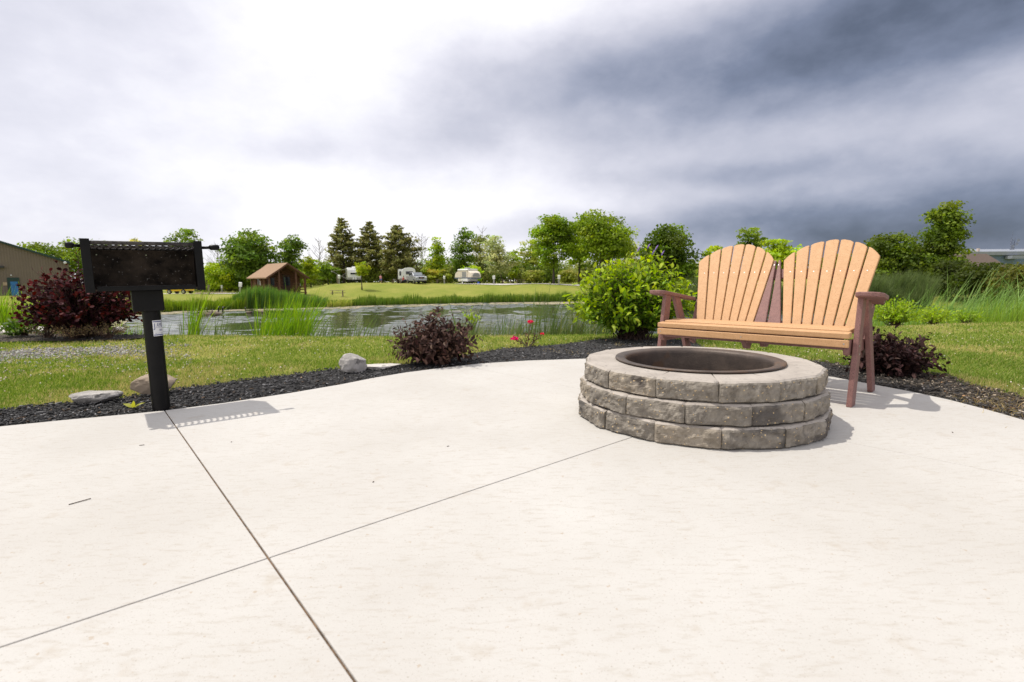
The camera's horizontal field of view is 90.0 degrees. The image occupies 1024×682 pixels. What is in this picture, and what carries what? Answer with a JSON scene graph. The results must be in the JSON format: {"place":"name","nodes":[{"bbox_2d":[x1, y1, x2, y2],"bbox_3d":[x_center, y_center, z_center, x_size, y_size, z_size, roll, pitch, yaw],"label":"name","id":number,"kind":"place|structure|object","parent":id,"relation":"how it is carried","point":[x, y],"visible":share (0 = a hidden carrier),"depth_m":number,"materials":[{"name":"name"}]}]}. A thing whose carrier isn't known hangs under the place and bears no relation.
{"place":"outdoors","nodes":[
{"label":"outdoors","id":0,"kind":"place"},
{"bbox_2d":[0,325,50,334],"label":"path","id":1,"kind":"structure","parent":0,"point":[1,332],"depth_m":8.21,"materials":[{"name":"grey gravel"}]},
{"bbox_2d":[0,338,191,371],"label":"gravel","id":2,"kind":"structure","parent":0,"point":[49,351],"depth_m":5.83,"materials":[{"name":"grey gravel"}]},
{"bbox_2d":[166,289,193,293],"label":"car","id":3,"kind":"object","parent":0,"point":[183,291],"visible":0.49,"depth_m":65.50,"materials":[{"name":"yellow paint"}]},
{"bbox_2d":[0,359,1023,681],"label":"patio","id":4,"kind":"structure","parent":0,"point":[518,521],"depth_m":1.47,"materials":[{"name":"concrete"}]},
{"bbox_2d":[578,346,832,449],"bbox_3d":[1.035,0.250,2.880,1.334,0.316,1.326,0,7,0],"label":"fire pit","id":5,"kind":"object","parent":4,"relation":"on","point":[718,398],"visible":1,"depth_m":2.37,"materials":[{"name":"stone"}]},
{"bbox_2d":[650,239,888,407],"bbox_3d":[1.798,-0.204,3.650,0.816,1.029,1.490,-7,9,-45],"label":"garden bench","id":6,"kind":"object","parent":4,"relation":"on","point":[745,328],"visible":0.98,"depth_m":3.60,"materials":[{"name":"wood"}]},
{"bbox_2d":[0,321,1023,409],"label":"grass","id":7,"kind":"structure","parent":0,"point":[1012,370],"depth_m":5.08,"materials":[{"name":"green plant"}]},
{"bbox_2d":[0,279,1023,404],"bbox_3d":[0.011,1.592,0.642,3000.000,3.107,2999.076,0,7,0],"label":"lawn","id":8,"kind":"structure","parent":0,"point":[353,290],"depth_m":47.54,"materials":[{"name":"green plant"}]},
{"bbox_2d":[0,241,69,295],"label":"metal building","id":9,"kind":"structure","parent":8,"relation":"on","point":[18,264],"depth_m":47.23,"materials":[{"name":"beige metal"}]},
{"bbox_2d":[7,278,20,295],"bbox_3d":[-45.636,-4.653,46.958,0.807,2.319,0.098,-7,9,-44],"label":"door","id":10,"kind":"structure","parent":9,"relation":"in","point":[10,281],"depth_m":46.88,"materials":[{"name":"blue metal"}]},
{"bbox_2d":[17,241,67,258],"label":"broad tree","id":11,"kind":"object","parent":8,"relation":"on","point":[34,247],"visible":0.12,"depth_m":76.00,"materials":[{"name":"green plant"}]},
{"bbox_2d":[37,237,103,278],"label":"broad tree","id":12,"kind":"object","parent":8,"relation":"on","point":[70,254],"visible":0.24,"depth_m":76.82,"materials":[{"name":"green plant"}]},
{"bbox_2d":[0,282,141,334],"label":"tall grass","id":13,"kind":"structure","parent":8,"relation":"on","point":[5,311],"depth_m":9.71,"materials":[{"name":"green plant"}]},
{"bbox_2d":[0,333,143,341],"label":"planting island","id":14,"kind":"structure","parent":8,"relation":"on","point":[33,337],"depth_m":7.25,"materials":[{"name":"soil"}]},
{"bbox_2d":[0,313,43,335],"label":"perennial plant","id":15,"kind":"object","parent":14,"relation":"on","point":[12,327],"visible":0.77,"depth_m":7.43,"materials":[{"name":"green plant"}]},
{"bbox_2d":[23,321,59,337],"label":"dried plant","id":16,"kind":"object","parent":14,"relation":"on","point":[48,334],"visible":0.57,"depth_m":7.15,"materials":[{"name":"brown plant"}]},
{"bbox_2d":[47,322,97,338],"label":"dried plant","id":17,"kind":"object","parent":14,"relation":"on","point":[71,333],"visible":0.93,"depth_m":6.99,"materials":[{"name":"brown plant"}]},
{"bbox_2d":[5,248,142,337],"bbox_3d":[-6.121,-0.700,7.263,1.807,1.280,1.472,0,7,0],"label":"smoke bush","id":18,"kind":"object","parent":14,"relation":"on","point":[70,300],"visible":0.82,"depth_m":7.05,"materials":[{"name":"purple plant"}]},
{"bbox_2d":[82,320,134,337],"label":"dried plant","id":19,"kind":"object","parent":14,"relation":"on","point":[109,332],"visible":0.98,"depth_m":7.11,"materials":[{"name":"brown plant"}]},
{"bbox_2d":[162,228,204,246],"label":"broad tree","id":20,"kind":"object","parent":8,"relation":"on","point":[188,233],"visible":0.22,"depth_m":89.46,"materials":[{"name":"green plant"}]},
{"bbox_2d":[127,293,259,313],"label":"bank grass","id":21,"kind":"structure","parent":8,"relation":"on","point":[172,305],"depth_m":48.80,"materials":[{"name":"green plant"}]},
{"bbox_2d":[207,242,222,262],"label":"bare tree","id":22,"kind":"object","parent":8,"relation":"on","point":[208,260],"visible":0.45,"depth_m":109.77,"materials":[{"name":"grey plant"}]},
{"bbox_2d":[204,262,237,291],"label":"tree","id":23,"kind":"object","parent":8,"relation":"on","point":[222,277],"visible":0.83,"depth_m":84.36,"materials":[{"name":"green plant"}]},
{"bbox_2d":[226,270,250,288],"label":"tree","id":24,"kind":"object","parent":8,"relation":"on","point":[246,283],"visible":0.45,"depth_m":86.22,"materials":[{"name":"green plant"}]},
{"bbox_2d":[216,228,284,278],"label":"oak tree","id":25,"kind":"object","parent":8,"relation":"on","point":[248,256],"visible":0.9,"depth_m":81.08,"materials":[{"name":"green plant"}]},
{"bbox_2d":[247,263,309,293],"bbox_3d":[-26.783,-7.100,58.609,5.560,3.539,4.824,6,9,43],"label":"log cabin","id":26,"kind":"object","parent":8,"relation":"on","point":[275,275],"visible":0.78,"depth_m":57.76,"materials":[{"name":"brown wood"}]},
{"bbox_2d":[267,277,274,285],"bbox_3d":[-26.767,-6.571,56.844,0.075,0.950,0.850,6,9,43],"label":"window","id":27,"kind":"structure","parent":26,"relation":"in","point":[272,279],"depth_m":56.91,"materials":[{"name":"black glass"}]},
{"bbox_2d":[282,275,290,291],"bbox_3d":[-25.576,-6.499,58.131,0.085,1.950,0.850,6,9,43],"label":"door","id":28,"kind":"structure","parent":26,"relation":"in","point":[286,281],"depth_m":58.12,"materials":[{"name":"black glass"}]},
{"bbox_2d":[232,285,329,308],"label":"reeds","id":29,"kind":"object","parent":8,"relation":"on","point":[261,294],"visible":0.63,"depth_m":51.08,"materials":[{"name":"green plant"}]},
{"bbox_2d":[273,234,311,270],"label":"oak tree","id":30,"kind":"object","parent":8,"relation":"on","point":[289,255],"visible":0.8,"depth_m":84.25,"materials":[{"name":"green plant"}]},
{"bbox_2d":[297,256,320,287],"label":"tree","id":31,"kind":"object","parent":8,"relation":"on","point":[310,266],"visible":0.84,"depth_m":90.56,"materials":[{"name":"green plant"}]},
{"bbox_2d":[306,238,328,263],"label":"bare tree","id":32,"kind":"object","parent":8,"relation":"on","point":[322,249],"visible":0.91,"depth_m":110.19,"materials":[{"name":"grey plant"}]},
{"bbox_2d":[315,260,341,284],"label":"tree","id":33,"kind":"object","parent":8,"relation":"on","point":[326,267],"visible":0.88,"depth_m":97.99,"materials":[{"name":"green plant"}]},
{"bbox_2d":[326,298,354,306],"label":"bank grass","id":34,"kind":"structure","parent":8,"relation":"on","point":[337,304],"depth_m":53.75,"materials":[{"name":"green plant"}]},
{"bbox_2d":[323,217,362,282],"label":"pine tree","id":35,"kind":"object","parent":8,"relation":"on","point":[344,247],"visible":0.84,"depth_m":105.22,"materials":[{"name":"green plant"}]},
{"bbox_2d":[331,266,360,282],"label":"travel trailer","id":36,"kind":"object","parent":8,"relation":"on","point":[351,276],"visible":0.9,"depth_m":96.04,"materials":[{"name":"white metal"}]},
{"bbox_2d":[354,261,371,289],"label":"sapling","id":37,"kind":"object","parent":8,"relation":"on","point":[361,268],"visible":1,"depth_m":73.02,"materials":[{"name":"green plant"}]},
{"bbox_2d":[345,221,387,282],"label":"pine tree","id":38,"kind":"object","parent":8,"relation":"on","point":[364,243],"visible":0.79,"depth_m":105.14,"materials":[{"name":"green plant"}]},
{"bbox_2d":[377,225,426,282],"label":"pine tree","id":39,"kind":"object","parent":8,"relation":"on","point":[394,259],"visible":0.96,"depth_m":101.19,"materials":[{"name":"green plant"}]},
{"bbox_2d":[398,268,414,282],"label":"travel trailer","id":40,"kind":"object","parent":8,"relation":"on","point":[404,272],"visible":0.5,"depth_m":96.12,"materials":[{"name":"white metal"}]},
{"bbox_2d":[406,272,426,283],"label":"pickup truck","id":41,"kind":"object","parent":8,"relation":"on","point":[417,277],"visible":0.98,"depth_m":88.03,"materials":[{"name":"silver metal"}]},
{"bbox_2d":[414,233,431,262],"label":"bare tree","id":42,"kind":"object","parent":8,"relation":"on","point":[424,242],"visible":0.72,"depth_m":116.20,"materials":[{"name":"grey plant"}]},
{"bbox_2d":[418,266,439,282],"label":"flowering shrub","id":43,"kind":"object","parent":8,"relation":"on","point":[429,273],"visible":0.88,"depth_m":101.14,"materials":[{"name":"green plant"}]},
{"bbox_2d":[424,237,447,282],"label":"slim tree","id":44,"kind":"object","parent":8,"relation":"on","point":[437,260],"visible":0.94,"depth_m":104.22,"materials":[{"name":"green plant"}]},
{"bbox_2d":[433,269,451,282],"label":"flowering shrub","id":45,"kind":"object","parent":8,"relation":"on","point":[445,273],"visible":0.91,"depth_m":102.33,"materials":[{"name":"green plant"}]},
{"bbox_2d":[195,250,698,291],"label":"thicket","id":46,"kind":"object","parent":8,"relation":"on","point":[486,276],"visible":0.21,"depth_m":108.45,"materials":[{"name":"green plant"}]},
{"bbox_2d":[313,291,594,306],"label":"bank grass","id":47,"kind":"structure","parent":8,"relation":"on","point":[369,300],"depth_m":60.72,"materials":[{"name":"green plant"}]},
{"bbox_2d":[448,227,478,271],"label":"poplar tree","id":48,"kind":"object","parent":8,"relation":"on","point":[465,246],"visible":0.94,"depth_m":105.68,"materials":[{"name":"green plant"}]},
{"bbox_2d":[454,267,480,283],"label":"popup camper","id":49,"kind":"object","parent":8,"relation":"on","point":[467,274],"visible":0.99,"depth_m":92.80,"materials":[{"name":"fabric"}]},
{"bbox_2d":[462,307,480,329],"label":"sapling plant","id":50,"kind":"object","parent":8,"relation":"on","point":[470,317],"visible":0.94,"depth_m":9.09,"materials":[{"name":"green plant"}]},
{"bbox_2d":[460,265,484,282],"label":"flowering shrub","id":51,"kind":"object","parent":8,"relation":"on","point":[478,268],"visible":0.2,"depth_m":98.97,"materials":[{"name":"green plant"}]},
{"bbox_2d":[471,234,489,282],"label":"poplar tree","id":52,"kind":"object","parent":8,"relation":"on","point":[477,246],"visible":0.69,"depth_m":110.06,"materials":[{"name":"green plant"}]},
{"bbox_2d":[479,235,520,283],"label":"olive tree","id":53,"kind":"object","parent":8,"relation":"on","point":[497,259],"visible":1,"depth_m":97.86,"materials":[{"name":"green plant"}]},
{"bbox_2d":[0,321,1023,396],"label":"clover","id":54,"kind":"object","parent":8,"relation":"on","point":[369,347],"visible":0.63,"depth_m":5.07,"materials":[{"name":"green plant"}]},
{"bbox_2d":[507,249,521,283],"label":"slim tree","id":55,"kind":"object","parent":8,"relation":"on","point":[512,273],"visible":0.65,"depth_m":104.43,"materials":[{"name":"green plant"}]},
{"bbox_2d":[516,239,542,282],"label":"broad tree","id":56,"kind":"object","parent":8,"relation":"on","point":[529,256],"visible":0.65,"depth_m":110.00,"materials":[{"name":"green plant"}]},
{"bbox_2d":[521,270,545,282],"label":"flowering shrub","id":57,"kind":"object","parent":8,"relation":"on","point":[532,276],"visible":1,"depth_m":98.45,"materials":[{"name":"green plant"}]},
{"bbox_2d":[528,213,581,283],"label":"maple tree","id":58,"kind":"object","parent":8,"relation":"on","point":[552,230],"visible":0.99,"depth_m":83.23,"materials":[{"name":"green plant"}]},
{"bbox_2d":[557,270,580,283],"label":"flowering shrub","id":59,"kind":"object","parent":8,"relation":"on","point":[568,276],"visible":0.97,"depth_m":98.02,"materials":[{"name":"green plant"}]},
{"bbox_2d":[565,221,592,283],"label":"maple tree","id":60,"kind":"object","parent":8,"relation":"on","point":[578,260],"visible":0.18,"depth_m":90.30,"materials":[{"name":"green plant"}]},
{"bbox_2d":[568,208,639,279],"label":"maple tree","id":61,"kind":"object","parent":8,"relation":"on","point":[604,238],"visible":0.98,"depth_m":80.62,"materials":[{"name":"green plant"}]},
{"bbox_2d":[612,240,641,267],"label":"broad tree","id":62,"kind":"object","parent":8,"relation":"on","point":[631,255],"visible":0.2,"depth_m":109.59,"materials":[{"name":"green plant"}]},
{"bbox_2d":[633,223,704,281],"bbox_3d":[18.057,-8.955,59.192,7.530,9.315,7.493,-5,8,-36],"label":"maple tree","id":63,"kind":"object","parent":8,"relation":"on","point":[668,240],"visible":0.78,"depth_m":57.82,"materials":[{"name":"green plant"}]},
{"bbox_2d":[696,245,730,276],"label":"tree","id":64,"kind":"object","parent":8,"relation":"on","point":[710,250],"visible":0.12,"depth_m":68.89,"materials":[{"name":"green plant"}]},
{"bbox_2d":[734,227,767,255],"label":"broad tree","id":65,"kind":"object","parent":8,"relation":"on","point":[750,233],"visible":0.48,"depth_m":84.12,"materials":[{"name":"green plant"}]},
{"bbox_2d":[741,239,802,287],"bbox_3d":[32.954,-9.593,65.363,8.014,6.682,7.650,0,7,0],"label":"tree","id":66,"kind":"object","parent":8,"relation":"on","point":[781,251],"visible":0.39,"depth_m":63.83,"materials":[{"name":"green plant"}]},
{"bbox_2d":[808,254,851,285],"bbox_3d":[38.536,-8.090,61.201,6.713,4.837,6.903,0,7,0],"label":"tree","id":67,"kind":"object","parent":8,"relation":"on","point":[834,267],"visible":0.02,"depth_m":60.65,"materials":[{"name":"green plant"}]},
{"bbox_2d":[849,230,931,279],"bbox_3d":[41.050,-8.351,55.628,7.560,7.056,7.197,0,7,0],"label":"broad tree","id":68,"kind":"object","parent":8,"relation":"on","point":[892,252],"visible":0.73,"depth_m":53.97,"materials":[{"name":"green plant"}]},
{"bbox_2d":[873,295,936,325],"bbox_3d":[7.162,-0.572,9.605,1.220,0.595,0.963,0,7,0],"label":"lime bush","id":69,"kind":"object","parent":8,"relation":"on","point":[897,314],"visible":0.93,"depth_m":9.49,"materials":[{"name":"green plant"}]},
{"bbox_2d":[910,304,958,324],"bbox_3d":[8.025,-0.509,9.790,0.776,0.415,0.752,2,7,22],"label":"lime bush","id":70,"kind":"object","parent":8,"relation":"on","point":[934,319],"visible":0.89,"depth_m":9.70,"materials":[{"name":"green plant"}]},
{"bbox_2d":[914,200,975,277],"bbox_3d":[45.285,-9.826,54.183,6.517,9.631,5.756,0,7,0],"label":"tall tree","id":71,"kind":"object","parent":8,"relation":"on","point":[944,233],"visible":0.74,"depth_m":53.27,"materials":[{"name":"green plant"}]},
{"bbox_2d":[896,254,1005,276],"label":"house","id":72,"kind":"structure","parent":8,"relation":"on","point":[982,258],"depth_m":65.43,"materials":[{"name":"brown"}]},
{"bbox_2d":[923,259,981,299],"bbox_3d":[42.697,-5.968,49.649,5.790,4.018,5.546,0,7,0],"label":"hedge shrub","id":73,"kind":"object","parent":8,"relation":"on","point":[943,267],"visible":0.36,"depth_m":49.44,"materials":[{"name":"green plant"}]},
{"bbox_2d":[950,308,988,323],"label":"lime bush","id":74,"kind":"object","parent":8,"relation":"on","point":[965,318],"visible":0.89,"depth_m":9.81,"materials":[{"name":"green plant"}]},
{"bbox_2d":[943,262,1019,305],"bbox_3d":[42.323,-5.112,45.865,6.640,3.940,5.653,-5,8,-37],"label":"hedge shrub","id":75,"kind":"object","parent":8,"relation":"on","point":[978,273],"visible":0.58,"depth_m":45.35,"materials":[{"name":"green plant"}]},
{"bbox_2d":[970,248,1023,269],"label":"metal building","id":76,"kind":"structure","parent":8,"relation":"on","point":[1008,256],"depth_m":83.01,"materials":[{"name":"white metal"}]},
{"bbox_2d":[1010,232,1019,249],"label":"antenna mast","id":77,"kind":"object","parent":76,"relation":"on","point":[1013,245],"visible":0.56,"depth_m":90.35,"materials":[{"name":"metal"}]},
{"bbox_2d":[981,262,1023,304],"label":"hedge shrub","id":78,"kind":"object","parent":8,"relation":"on","point":[1013,273],"visible":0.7,"depth_m":41.68,"materials":[{"name":"green plant"}]},
{"bbox_2d":[0,331,1023,425],"bbox_3d":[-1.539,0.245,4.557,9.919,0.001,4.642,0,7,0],"label":"mulch bed","id":79,"kind":"object","parent":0,"point":[581,350],"visible":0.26,"depth_m":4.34,"materials":[{"name":"black wood"}]},
{"bbox_2d":[69,390,123,404],"bbox_3d":[-2.657,0.366,3.277,0.277,0.089,0.151,-4,8,-31],"label":"rock","id":80,"kind":"object","parent":79,"relation":"on","point":[89,397],"visible":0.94,"depth_m":3.23,"materials":[{"name":"grey stone"}]},
{"bbox_2d":[124,401,142,407],"bbox_3d":[-2.289,0.381,3.096,0.138,0.053,0.042,0,7,0],"label":"weed sprout","id":81,"kind":"object","parent":79,"relation":"on","point":[132,405],"visible":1,"depth_m":3.10,"materials":[{"name":"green plant"}]},
{"bbox_2d":[64,238,219,411],"bbox_3d":[-2.108,-0.059,3.027,0.706,1.039,0.357,-7,9,-38],"label":"park grill","id":82,"kind":"object","parent":79,"relation":"on","point":[145,276],"visible":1,"depth_m":3.01,"materials":[{"name":"black paint"}]},
{"bbox_2d":[130,374,176,394],"bbox_3d":[-2.453,0.303,3.527,0.255,0.170,0.154,0,7,6],"label":"rock","id":83,"kind":"object","parent":79,"relation":"on","point":[141,385],"visible":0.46,"depth_m":3.46,"materials":[{"name":"beige stone"}]},
{"bbox_2d":[339,353,366,372],"bbox_3d":[-1.367,0.195,4.362,0.185,0.189,0.195,3,8,30],"label":"rock","id":84,"kind":"object","parent":79,"relation":"on","point":[350,362],"visible":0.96,"depth_m":4.30,"materials":[{"name":"grey stone"}]},
{"bbox_2d":[367,363,401,369],"bbox_3d":[-1.150,0.234,4.527,0.349,0.054,0.189,-2,7,-11],"label":"rock","id":85,"kind":"object","parent":79,"relation":"on","point":[380,366],"visible":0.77,"depth_m":4.48,"materials":[{"name":"grey stone"}]},
{"bbox_2d":[386,306,482,367],"bbox_3d":[-0.718,-0.087,4.766,0.895,0.592,0.859,0,7,0],"label":"weigela shrub","id":86,"kind":"object","parent":79,"relation":"on","point":[429,343],"visible":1,"depth_m":4.64,"materials":[{"name":"purple plant"}]},
{"bbox_2d":[510,320,543,346],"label":"rose bush","id":87,"kind":"object","parent":79,"relation":"on","point":[526,334],"visible":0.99,"depth_m":5.92,"materials":[{"name":"green plant"}]},
{"bbox_2d":[562,244,698,340],"bbox_3d":[1.530,-0.632,6.609,1.682,1.231,1.542,-3,7,-23],"label":"butterfly bush","id":88,"kind":"object","parent":79,"relation":"on","point":[624,304],"visible":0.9,"depth_m":6.37,"materials":[{"name":"green plant"}]},
{"bbox_2d":[842,325,950,379],"bbox_3d":[3.057,0.064,4.083,0.703,0.397,0.694,2,7,20],"label":"weigela shrub","id":89,"kind":"object","parent":79,"relation":"on","point":[892,357],"visible":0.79,"depth_m":3.96,"materials":[{"name":"purple plant"}]},
{"bbox_2d":[945,389,1023,427],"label":"mulch","id":90,"kind":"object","parent":79,"relation":"on","point":[1000,398],"depth_m":3.05,"materials":[{"name":"black wood"}]},
{"bbox_2d":[0,0,1023,281],"label":"sky","id":91,"kind":"structure","parent":0,"point":[804,122],"materials":[{"name":"grey"}]},
{"bbox_2d":[122,301,969,336],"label":"pond water","id":92,"kind":"structure","parent":0,"point":[396,314],"depth_m":37.32,"materials":[{"name":"grey liquid"}]},
{"bbox_2d":[210,306,224,315],"bbox_3d":[-23.477,-2.354,40.895,1.180,0.822,0.349,-2,7,-17],"label":"goose","id":93,"kind":"object","parent":92,"relation":"on","point":[219,313],"visible":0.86,"depth_m":40.83},
{"bbox_2d":[182,268,340,336],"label":"reeds","id":94,"kind":"object","parent":92,"relation":"in","point":[293,327],"visible":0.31,"depth_m":16.11,"materials":[{"name":"green plant"}]},
{"bbox_2d":[133,300,410,337],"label":"rushes","id":95,"kind":"object","parent":92,"relation":"in","point":[217,332],"visible":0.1,"depth_m":15.45,"materials":[{"name":"green plant"}]},
{"bbox_2d":[111,302,584,326],"bbox_3d":[-9.864,-3.458,52.125,50.262,0.018,18.356,-6,8,-37],"label":"algae scum","id":96,"kind":"object","parent":92,"relation":"on","point":[410,305],"visible":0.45,"depth_m":53.80,"materials":[{"name":"green plant"}]},
{"bbox_2d":[437,282,610,335],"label":"rushes","id":97,"kind":"object","parent":92,"relation":"in","point":[576,329],"visible":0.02,"depth_m":14.23,"materials":[{"name":"green plant"}]},
{"bbox_2d":[666,267,944,311],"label":"reeds","id":98,"kind":"object","parent":92,"relation":"in","point":[891,288],"visible":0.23,"depth_m":40.57,"materials":[{"name":"green plant"}]},
{"bbox_2d":[846,260,1023,326],"bbox_3d":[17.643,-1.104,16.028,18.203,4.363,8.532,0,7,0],"label":"reeds","id":99,"kind":"object","parent":92,"relation":"in","point":[978,304],"visible":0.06,"depth_m":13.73,"materials":[{"name":"green plant"}]},
{"bbox_2d":[462,283,747,285],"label":"road","id":100,"kind":"structure","parent":0,"point":[536,283],"depth_m":85.30,"materials":[{"name":"grey asphalt"}]}
]}

